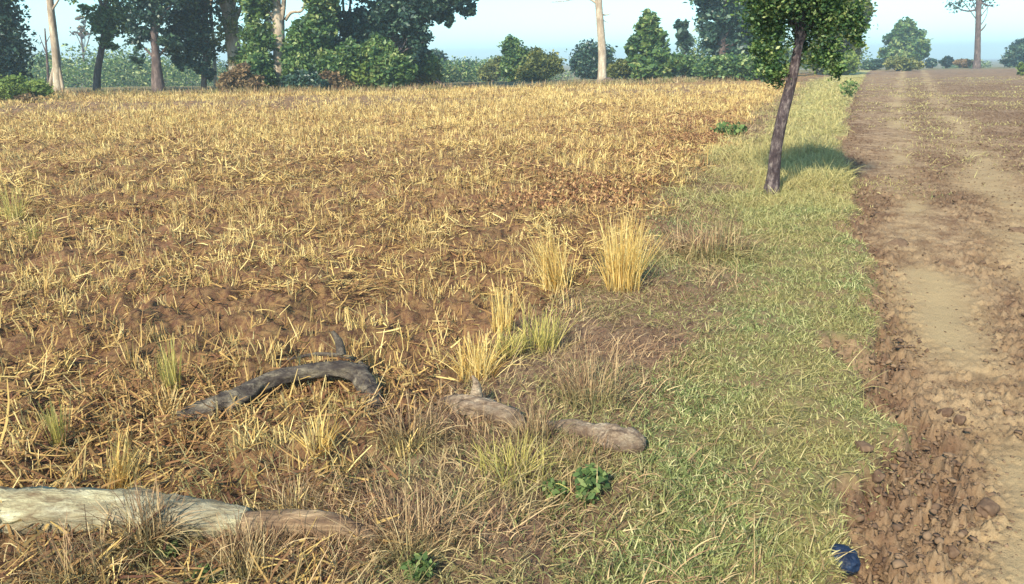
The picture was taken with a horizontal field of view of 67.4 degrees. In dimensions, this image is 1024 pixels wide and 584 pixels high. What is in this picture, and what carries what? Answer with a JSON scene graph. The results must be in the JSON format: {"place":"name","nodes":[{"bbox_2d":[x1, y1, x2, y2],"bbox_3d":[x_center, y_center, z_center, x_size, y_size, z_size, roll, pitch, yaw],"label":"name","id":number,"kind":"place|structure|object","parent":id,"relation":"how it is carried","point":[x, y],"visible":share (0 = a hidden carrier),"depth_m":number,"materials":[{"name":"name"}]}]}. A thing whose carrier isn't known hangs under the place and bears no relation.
{"place":"outdoors","nodes":[
{"label":"outdoors","id":0,"kind":"place"},
{"bbox_2d":[0,60,1023,583],"bbox_3d":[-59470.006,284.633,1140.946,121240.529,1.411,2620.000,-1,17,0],"label":"field","id":1,"kind":"structure","parent":0,"point":[298,306],"depth_m":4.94,"materials":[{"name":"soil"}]},
{"bbox_2d":[0,182,39,220],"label":"straw tuft","id":2,"kind":"object","parent":1,"relation":"on","point":[14,206],"visible":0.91,"depth_m":6.87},
{"bbox_2d":[0,0,41,79],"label":"leafy tree","id":3,"kind":"object","parent":1,"relation":"on","point":[12,46],"visible":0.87,"depth_m":37.54,"materials":[{"name":"green plant"}]},
{"bbox_2d":[13,93,38,102],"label":"dry bush","id":4,"kind":"object","parent":1,"relation":"on","point":[25,97],"visible":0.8,"depth_m":29.59,"materials":[{"name":"brown plant"}]},
{"bbox_2d":[0,72,54,100],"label":"green bush","id":5,"kind":"object","parent":1,"relation":"on","point":[11,86],"visible":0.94,"depth_m":32.12,"materials":[{"name":"green plant"}]},
{"bbox_2d":[4,215,52,242],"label":"straw tuft","id":6,"kind":"object","parent":1,"relation":"on","point":[35,234],"visible":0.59,"depth_m":6.14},
{"bbox_2d":[39,28,49,81],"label":"bare sapling","id":7,"kind":"object","parent":1,"relation":"on","point":[47,61],"visible":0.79,"depth_m":49.72,"materials":[{"name":"brown plant"}]},
{"bbox_2d":[36,266,61,299],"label":"straw tuft","id":8,"kind":"object","parent":1,"relation":"on","point":[47,291],"visible":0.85,"depth_m":4.45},
{"bbox_2d":[31,396,72,450],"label":"straw tuft","id":9,"kind":"object","parent":1,"relation":"on","point":[54,435],"visible":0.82,"depth_m":2.77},
{"bbox_2d":[46,0,78,90],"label":"pale tree","id":10,"kind":"object","parent":1,"relation":"on","point":[56,80],"visible":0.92,"depth_m":43.81,"materials":[{"name":"beige plant"}]},
{"bbox_2d":[48,464,98,487],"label":"straw tuft","id":11,"kind":"object","parent":1,"relation":"on","point":[72,478],"visible":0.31,"depth_m":2.54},
{"bbox_2d":[0,504,152,583],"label":"grass tussock","id":12,"kind":"object","parent":1,"relation":"on","point":[68,571],"depth_m":2.06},
{"bbox_2d":[69,15,90,84],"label":"bare sapling","id":13,"kind":"object","parent":1,"relation":"on","point":[81,30],"visible":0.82,"depth_m":116.25,"materials":[{"name":"grey plant"}]},
{"bbox_2d":[76,0,140,90],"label":"leaning tree","id":14,"kind":"object","parent":1,"relation":"on","point":[105,18],"visible":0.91,"depth_m":42.30,"materials":[{"name":"green plant"}]},
{"bbox_2d":[119,333,141,363],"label":"straw tuft","id":15,"kind":"object","parent":1,"relation":"on","point":[127,353],"visible":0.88,"depth_m":3.60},
{"bbox_2d":[96,423,168,489],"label":"straw tuft","id":16,"kind":"object","parent":1,"relation":"on","point":[120,475],"visible":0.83,"depth_m":2.54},
{"bbox_2d":[62,473,207,583],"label":"grass tussock","id":17,"kind":"object","parent":1,"relation":"on","point":[146,527],"depth_m":2.19,"materials":[{"name":"plant"}]},
{"bbox_2d":[144,334,183,394],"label":"straw tuft","id":18,"kind":"object","parent":1,"relation":"on","point":[172,375],"visible":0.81,"depth_m":3.25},
{"bbox_2d":[121,0,209,91],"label":"broad tree","id":19,"kind":"object","parent":1,"relation":"on","point":[152,16],"visible":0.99,"depth_m":40.48,"materials":[{"name":"green plant"}]},
{"bbox_2d":[155,538,180,557],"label":"leafy weed","id":20,"kind":"object","parent":1,"relation":"on","point":[169,550],"visible":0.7,"depth_m":2.18,"materials":[{"name":"green plant"}]},
{"bbox_2d":[0,486,379,543],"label":"fallen log","id":21,"kind":"object","parent":1,"relation":"on","point":[43,506],"visible":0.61,"depth_m":2.25,"materials":[{"name":"brown wood"}]},
{"bbox_2d":[159,0,221,89],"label":"hanging tree","id":22,"kind":"object","parent":1,"relation":"on","point":[189,25],"visible":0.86,"depth_m":43.01,"materials":[{"name":"green plant"}]},
{"bbox_2d":[184,563,223,583],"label":"leafy weed","id":23,"kind":"object","parent":1,"relation":"on","point":[204,571],"visible":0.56,"depth_m":2.07,"materials":[{"name":"green plant"}]},
{"bbox_2d":[210,0,216,86],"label":"pale sapling","id":24,"kind":"object","parent":1,"relation":"on","point":[215,69],"visible":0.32,"depth_m":48.10,"materials":[{"name":"brown plant"}]},
{"bbox_2d":[209,0,247,72],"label":"olive tree","id":25,"kind":"object","parent":1,"relation":"on","point":[230,12],"visible":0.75,"depth_m":43.25,"materials":[{"name":"green plant"}]},
{"bbox_2d":[215,61,268,91],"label":"dry bush","id":26,"kind":"object","parent":1,"relation":"on","point":[240,75],"visible":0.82,"depth_m":36.99,"materials":[{"name":"brown plant"}]},
{"bbox_2d":[234,0,278,70],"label":"tree","id":27,"kind":"object","parent":1,"relation":"on","point":[258,36],"visible":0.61,"depth_m":40.16,"materials":[{"name":"green plant"}]},
{"bbox_2d":[241,51,279,90],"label":"leafy bush","id":28,"kind":"object","parent":1,"relation":"on","point":[260,63],"visible":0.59,"depth_m":39.25,"materials":[{"name":"green plant"}]},
{"bbox_2d":[177,330,387,421],"bbox_3d":[-0.897,0.329,3.212,0.822,0.248,0.572,-1,17,0],"label":"fallen branch","id":29,"kind":"object","parent":1,"relation":"on","point":[357,374],"visible":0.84,"depth_m":3.14,"materials":[{"name":"wood"}]},
{"bbox_2d":[263,0,304,88],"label":"pale tree","id":30,"kind":"object","parent":1,"relation":"on","point":[278,12],"visible":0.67,"depth_m":40.63,"materials":[{"name":"beige plant"}]},
{"bbox_2d":[278,39,325,80],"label":"leafy bush","id":31,"kind":"object","parent":1,"relation":"on","point":[292,59],"visible":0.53,"depth_m":39.13,"materials":[{"name":"green plant"}]},
{"bbox_2d":[280,68,329,90],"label":"dark bush","id":32,"kind":"object","parent":1,"relation":"on","point":[301,78],"visible":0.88,"depth_m":37.86,"materials":[{"name":"green plant"}]},
{"bbox_2d":[277,0,346,73],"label":"tree","id":33,"kind":"object","parent":1,"relation":"on","point":[314,29],"visible":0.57,"depth_m":39.45,"materials":[{"name":"green plant"}]},
{"bbox_2d":[281,406,353,467],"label":"straw tuft","id":34,"kind":"object","parent":1,"relation":"on","point":[323,441],"visible":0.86,"depth_m":2.69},
{"bbox_2d":[319,69,356,90],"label":"dry bush","id":35,"kind":"object","parent":1,"relation":"on","point":[332,79],"visible":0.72,"depth_m":39.02,"materials":[{"name":"brown plant"}]},
{"bbox_2d":[316,36,365,89],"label":"leafy bush","id":36,"kind":"object","parent":1,"relation":"on","point":[344,57],"visible":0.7,"depth_m":39.28,"materials":[{"name":"green plant"}]},
{"bbox_2d":[324,0,377,51],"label":"tree","id":37,"kind":"object","parent":1,"relation":"on","point":[351,23],"visible":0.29,"depth_m":41.53,"materials":[{"name":"green plant"}]},
{"bbox_2d":[328,328,379,360],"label":"straw tuft","id":38,"kind":"object","parent":1,"relation":"on","point":[359,352],"visible":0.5,"depth_m":3.57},
{"bbox_2d":[346,60,375,89],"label":"glossy bush","id":39,"kind":"object","parent":1,"relation":"on","point":[360,77],"visible":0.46,"depth_m":39.66,"materials":[{"name":"green plant"}]},
{"bbox_2d":[359,31,417,88],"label":"leafy bush","id":40,"kind":"object","parent":1,"relation":"on","point":[387,64],"visible":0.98,"depth_m":39.16,"materials":[{"name":"green plant"}]},
{"bbox_2d":[0,81,799,583],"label":"cut stubble","id":41,"kind":"object","parent":1,"relation":"on","point":[458,91],"visible":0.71,"depth_m":8.77,"materials":[{"name":"plant"}]},
{"bbox_2d":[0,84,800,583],"bbox_3d":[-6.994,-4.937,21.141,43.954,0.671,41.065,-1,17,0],"label":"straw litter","id":42,"kind":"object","parent":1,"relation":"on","point":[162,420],"visible":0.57,"depth_m":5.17,"materials":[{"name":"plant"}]},
{"bbox_2d":[33,74,781,97],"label":"edge grass","id":43,"kind":"structure","parent":1,"relation":"on","point":[440,86],"depth_m":37.66,"materials":[{"name":"plant"}]},
{"bbox_2d":[396,32,438,86],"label":"thicket tree","id":44,"kind":"object","parent":1,"relation":"on","point":[428,68],"visible":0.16,"depth_m":43.40,"materials":[{"name":"green plant"}]},
{"bbox_2d":[357,0,479,65],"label":"tree","id":45,"kind":"object","parent":1,"relation":"on","point":[409,19],"visible":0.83,"depth_m":41.72,"materials":[{"name":"green plant"}]},
{"bbox_2d":[407,54,443,86],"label":"bush","id":46,"kind":"object","parent":1,"relation":"on","point":[437,74],"visible":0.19,"depth_m":44.37,"materials":[{"name":"green plant"}]},
{"bbox_2d":[431,48,452,82],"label":"distant tree","id":47,"kind":"object","parent":1,"relation":"on","point":[439,52],"visible":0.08,"depth_m":89.26,"materials":[{"name":"green plant"}]},
{"bbox_2d":[0,80,916,583],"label":"dry grass","id":48,"kind":"structure","parent":1,"relation":"on","point":[438,494],"depth_m":2.60,"materials":[{"name":"plant"}]},
{"bbox_2d":[164,504,317,583],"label":"grass tussock","id":49,"kind":"object","parent":48,"relation":"on","point":[241,539],"depth_m":2.14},
{"bbox_2d":[215,525,327,577],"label":"grass tussock","id":50,"kind":"object","parent":48,"relation":"on","point":[275,553],"depth_m":2.16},
{"bbox_2d":[476,55,501,81],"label":"distant tree","id":51,"kind":"object","parent":1,"relation":"on","point":[487,70],"visible":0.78,"depth_m":75.95,"materials":[{"name":"green plant"}]},
{"bbox_2d":[10,34,1015,87],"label":"wood","id":52,"kind":"object","parent":1,"relation":"on","point":[116,71],"visible":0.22,"depth_m":80.50,"materials":[{"name":"green plant"}]},
{"bbox_2d":[495,34,531,81],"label":"distant tree","id":53,"kind":"object","parent":1,"relation":"on","point":[513,51],"visible":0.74,"depth_m":59.15,"materials":[{"name":"green plant"}]},
{"bbox_2d":[514,45,566,81],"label":"distant tree","id":54,"kind":"object","parent":1,"relation":"on","point":[540,65],"visible":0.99,"depth_m":55.85,"materials":[{"name":"green plant"}]},
{"bbox_2d":[500,221,591,292],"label":"straw tuft","id":55,"kind":"object","parent":1,"relation":"on","point":[559,275],"visible":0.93,"depth_m":4.64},
{"bbox_2d":[350,109,747,212],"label":"fallen leaves","id":56,"kind":"object","parent":1,"relation":"on","point":[573,185],"visible":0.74,"depth_m":8.82,"materials":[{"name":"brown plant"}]},
{"bbox_2d":[554,0,608,81],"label":"bare tree","id":57,"kind":"object","parent":1,"relation":"on","point":[602,64],"visible":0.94,"depth_m":49.66,"materials":[{"name":"beige plant"}]},
{"bbox_2d":[564,38,617,79],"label":"distant tree","id":58,"kind":"object","parent":1,"relation":"on","point":[583,62],"visible":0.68,"depth_m":70.58,"materials":[{"name":"green plant"}]},
{"bbox_2d":[607,58,632,79],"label":"green bush","id":59,"kind":"object","parent":1,"relation":"on","point":[619,67],"visible":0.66,"depth_m":56.99,"materials":[{"name":"green plant"}]},
{"bbox_2d":[623,8,681,80],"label":"leaved tree","id":60,"kind":"object","parent":1,"relation":"on","point":[648,55],"visible":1,"depth_m":52.82,"materials":[{"name":"green plant"}]},
{"bbox_2d":[672,18,693,54],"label":"slim sapling","id":61,"kind":"object","parent":1,"relation":"on","point":[684,37],"visible":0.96,"depth_m":64.27,"materials":[{"name":"green plant"}]},
{"bbox_2d":[669,53,703,78],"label":"green bush","id":62,"kind":"object","parent":1,"relation":"on","point":[687,63],"visible":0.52,"depth_m":56.33,"materials":[{"name":"green plant"}]},
{"bbox_2d":[710,121,746,135],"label":"leafy weed","id":63,"kind":"object","parent":1,"relation":"on","point":[728,128],"visible":0.94,"depth_m":14.07,"materials":[{"name":"green plant"}]},
{"bbox_2d":[693,51,776,80],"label":"dark bush","id":64,"kind":"object","parent":1,"relation":"on","point":[723,66],"visible":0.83,"depth_m":51.18,"materials":[{"name":"green plant"}]},
{"bbox_2d":[683,0,790,64],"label":"screen tree","id":65,"kind":"object","parent":1,"relation":"on","point":[720,34],"visible":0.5,"depth_m":57.13,"materials":[{"name":"green plant"}]},
{"bbox_2d":[11,0,1023,67],"label":"sky","id":66,"kind":"structure","parent":0,"point":[549,25],"materials":[{"name":"white"}]},
{"bbox_2d":[342,62,908,583],"bbox_3d":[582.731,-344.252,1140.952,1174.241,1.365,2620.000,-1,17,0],"label":"grass verge","id":67,"kind":"object","parent":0,"point":[824,342],"depth_m":3.05,"materials":[{"name":"plant"}]},
{"bbox_2d":[236,449,379,545],"bbox_3d":[-0.652,0.651,2.340,0.422,0.231,0.404,3,17,13],"label":"grass tussock","id":68,"kind":"object","parent":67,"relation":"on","point":[271,501],"depth_m":2.38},
{"bbox_2d":[281,498,389,581],"bbox_3d":[-0.508,0.740,2.196,0.359,0.219,0.386,-6,18,-19],"label":"grass tussock","id":69,"kind":"object","parent":67,"relation":"on","point":[328,550],"depth_m":2.19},
{"bbox_2d":[350,386,467,463],"bbox_3d":[-0.353,0.504,2.791,0.462,0.266,0.435,-1,17,0],"label":"grass tussock","id":70,"kind":"object","parent":67,"relation":"on","point":[399,435],"depth_m":2.78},
{"bbox_2d":[336,469,484,582],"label":"grass tussock","id":71,"kind":"object","parent":67,"relation":"on","point":[396,532],"depth_m":2.21,"materials":[{"name":"plant"}]},
{"bbox_2d":[400,551,435,582],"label":"leafy weed","id":72,"kind":"object","parent":67,"relation":"on","point":[420,569],"visible":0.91,"depth_m":2.05,"materials":[{"name":"green plant"}]},
{"bbox_2d":[432,332,521,381],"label":"straw tuft","id":73,"kind":"object","parent":67,"relation":"on","point":[478,358],"visible":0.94,"depth_m":3.39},
{"bbox_2d":[437,406,521,457],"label":"grass tussock","id":74,"kind":"object","parent":67,"relation":"on","point":[464,435],"depth_m":2.81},
{"bbox_2d":[436,375,526,427],"bbox_3d":[-0.116,0.429,3.000,0.413,0.172,0.120,10,20,32],"label":"weathered log","id":75,"kind":"object","parent":67,"relation":"on","point":[480,403],"visible":0.72,"depth_m":2.97,"materials":[{"name":"beige wood"}]},
{"bbox_2d":[477,285,524,333],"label":"straw tuft","id":76,"kind":"object","parent":67,"relation":"on","point":[495,323],"visible":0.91,"depth_m":3.85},
{"bbox_2d":[480,323,541,360],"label":"straw tuft","id":77,"kind":"object","parent":67,"relation":"on","point":[512,345],"visible":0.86,"depth_m":3.58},
{"bbox_2d":[450,428,573,499],"bbox_3d":[-0.002,0.577,2.560,0.445,0.220,0.408,-1,17,0],"label":"grass tussock","id":78,"kind":"object","parent":67,"relation":"on","point":[509,458],"depth_m":2.57,"materials":[{"name":"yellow plant"}]},
{"bbox_2d":[481,393,571,450],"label":"grass tussock","id":79,"kind":"object","parent":67,"relation":"on","point":[538,428],"depth_m":2.79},
{"bbox_2d":[503,300,589,355],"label":"straw tuft","id":80,"kind":"object","parent":67,"relation":"on","point":[542,335],"visible":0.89,"depth_m":3.70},
{"bbox_2d":[542,477,569,499],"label":"leafy weed","id":81,"kind":"object","parent":67,"relation":"on","point":[552,483],"visible":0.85,"depth_m":2.45,"materials":[{"name":"green plant"}]},
{"bbox_2d":[531,425,634,486],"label":"grass tussock","id":82,"kind":"object","parent":67,"relation":"on","point":[578,450],"depth_m":2.64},
{"bbox_2d":[573,482,598,506],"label":"leafy weed","id":83,"kind":"object","parent":67,"relation":"on","point":[592,492],"visible":0.92,"depth_m":2.38,"materials":[{"name":"green plant"}]},
{"bbox_2d":[523,332,659,419],"bbox_3d":[0.331,0.370,3.134,0.617,0.342,0.679,-1,17,0],"label":"grass tussock","id":84,"kind":"object","parent":67,"relation":"on","point":[580,378],"depth_m":3.15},
{"bbox_2d":[573,462,611,492],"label":"leafy weed","id":85,"kind":"object","parent":67,"relation":"on","point":[592,472],"visible":0.87,"depth_m":2.44,"materials":[{"name":"green plant"}]},
{"bbox_2d":[543,419,646,455],"bbox_3d":[0.294,0.518,2.804,0.415,0.116,0.120,11,20,34],"label":"weathered log","id":86,"kind":"object","parent":67,"relation":"on","point":[630,438],"visible":0.74,"depth_m":2.73,"materials":[{"name":"beige wood"}]},
{"bbox_2d":[585,211,681,292],"bbox_3d":[0.691,-0.244,4.632,0.585,0.470,0.695,-1,17,0],"label":"straw tuft","id":87,"kind":"object","parent":67,"relation":"on","point":[623,278],"visible":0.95,"depth_m":4.59,"materials":[{"name":"plant"}]},
{"bbox_2d":[632,231,700,263],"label":"grass tussock","id":88,"kind":"object","parent":67,"relation":"on","point":[659,253],"depth_m":5.37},
{"bbox_2d":[650,211,782,267],"bbox_3d":[1.394,-0.309,5.391,1.017,0.514,0.987,-1,17,0],"label":"grass tussock","id":89,"kind":"object","parent":67,"relation":"on","point":[728,249],"depth_m":5.32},
{"bbox_2d":[723,0,877,194],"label":"slanting tree","id":90,"kind":"object","parent":67,"relation":"on","point":[804,18],"visible":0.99,"depth_m":7.33,"materials":[{"name":"green plant"}]},
{"bbox_2d":[801,0,877,74],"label":"screen tree","id":91,"kind":"object","parent":67,"relation":"on","point":[858,51],"visible":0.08,"depth_m":67.38,"materials":[{"name":"green plant"}]},
{"bbox_2d":[820,50,861,74],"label":"green bush","id":92,"kind":"object","parent":67,"relation":"on","point":[853,61],"visible":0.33,"depth_m":66.30,"materials":[{"name":"green plant"}]},
{"bbox_2d":[839,78,861,96],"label":"leafy weed","id":93,"kind":"object","parent":67,"relation":"on","point":[850,84],"visible":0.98,"depth_m":27.82,"materials":[{"name":"green plant"}]},
{"bbox_2d":[855,440,873,453],"bbox_3d":[1.226,0.543,2.668,0.057,0.043,0.073,-1,17,0],"label":"soil clod","id":94,"kind":"object","parent":67,"relation":"on","point":[866,447],"visible":0.9,"depth_m":2.65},
{"bbox_2d":[859,58,883,70],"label":"dark bush","id":95,"kind":"object","parent":67,"relation":"on","point":[874,64],"visible":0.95,"depth_m":93.08,"materials":[{"name":"green plant"}]},
{"bbox_2d":[818,59,1023,583],"bbox_3d":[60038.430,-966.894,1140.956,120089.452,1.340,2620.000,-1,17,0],"label":"dirt track","id":96,"kind":"structure","parent":0,"point":[935,314],"depth_m":4.23,"materials":[{"name":"soil"}]},
{"bbox_2d":[0,82,1023,583],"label":"soil crumbs","id":97,"kind":"object","parent":96,"relation":"on","point":[898,562],"visible":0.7,"depth_m":3.38,"materials":[{"name":"soil"}]},
{"bbox_2d":[828,543,860,574],"bbox_3d":[0.902,0.730,2.099,0.092,0.080,0.094,-1,17,0],"label":"plastic bundle","id":98,"kind":"object","parent":96,"relation":"on","point":[850,562],"visible":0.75,"depth_m":2.07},
{"bbox_2d":[871,469,885,483],"bbox_3d":[1.218,0.609,2.543,0.049,0.048,0.044,-7,18,-20],"label":"soil clod","id":99,"kind":"object","parent":96,"relation":"on","point":[876,478],"visible":1,"depth_m":2.53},
{"bbox_2d":[887,238,908,246],"bbox_3d":[2.884,-0.359,5.747,0.159,0.079,0.164,-1,17,0],"label":"soil clod","id":100,"kind":"object","parent":96,"relation":"on","point":[901,242],"visible":0.65,"depth_m":5.73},
{"bbox_2d":[876,16,930,60],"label":"round tree","id":101,"kind":"object","parent":96,"relation":"on","point":[906,38],"visible":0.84,"depth_m":112.63,"materials":[{"name":"green plant"}]},
{"bbox_2d":[882,56,925,70],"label":"bush","id":102,"kind":"object","parent":96,"relation":"on","point":[899,63],"visible":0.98,"depth_m":87.67,"materials":[{"name":"green plant"}]},
{"bbox_2d":[924,57,937,67],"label":"bush","id":103,"kind":"object","parent":96,"relation":"on","point":[930,62],"visible":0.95,"depth_m":126.94,"materials":[{"name":"green plant"}]},
{"bbox_2d":[936,408,953,416],"bbox_3d":[1.764,0.492,3.135,0.061,0.058,0.058,12,21,37],"label":"soil clod","id":104,"kind":"object","parent":96,"relation":"on","point":[948,412],"visible":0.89,"depth_m":3.11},
{"bbox_2d":[938,55,953,67],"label":"bush","id":105,"kind":"object","parent":96,"relation":"on","point":[946,61],"visible":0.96,"depth_m":116.08,"materials":[{"name":"green plant"}]},
{"bbox_2d":[946,545,960,559],"bbox_3d":[1.301,0.769,2.267,0.045,0.046,0.050,-1,17,0],"label":"soil clod","id":106,"kind":"object","parent":96,"relation":"on","point":[953,552],"visible":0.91,"depth_m":2.25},
{"bbox_2d":[953,414,966,425],"bbox_3d":[1.780,0.507,3.049,0.047,0.051,0.038,-16,22,-42],"label":"soil clod","id":107,"kind":"object","parent":96,"relation":"on","point":[959,420],"visible":0.98,"depth_m":3.04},
{"bbox_2d":[952,58,972,67],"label":"bush","id":108,"kind":"object","parent":96,"relation":"on","point":[963,63],"visible":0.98,"depth_m":108.23,"materials":[{"name":"brown plant"}]},
{"bbox_2d":[943,0,997,68],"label":"tall tree","id":109,"kind":"object","parent":96,"relation":"on","point":[977,45],"visible":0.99,"depth_m":101.09,"materials":[{"name":"brown plant"}]},
{"bbox_2d":[976,497,999,518],"bbox_3d":[1.520,0.692,2.457,0.063,0.058,0.084,14,22,41],"label":"soil clod","id":110,"kind":"object","parent":96,"relation":"on","point":[987,507],"visible":0.96,"depth_m":2.44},
{"bbox_2d":[998,38,1023,67],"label":"distant tree","id":111,"kind":"object","parent":96,"relation":"on","point":[1013,56],"visible":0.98,"depth_m":110.39,"materials":[{"name":"green plant"}]},
{"bbox_2d":[1014,62,1023,75],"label":"bush","id":112,"kind":"object","parent":96,"relation":"on","point":[1020,68],"visible":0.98,"depth_m":58.33,"materials":[{"name":"green plant"}]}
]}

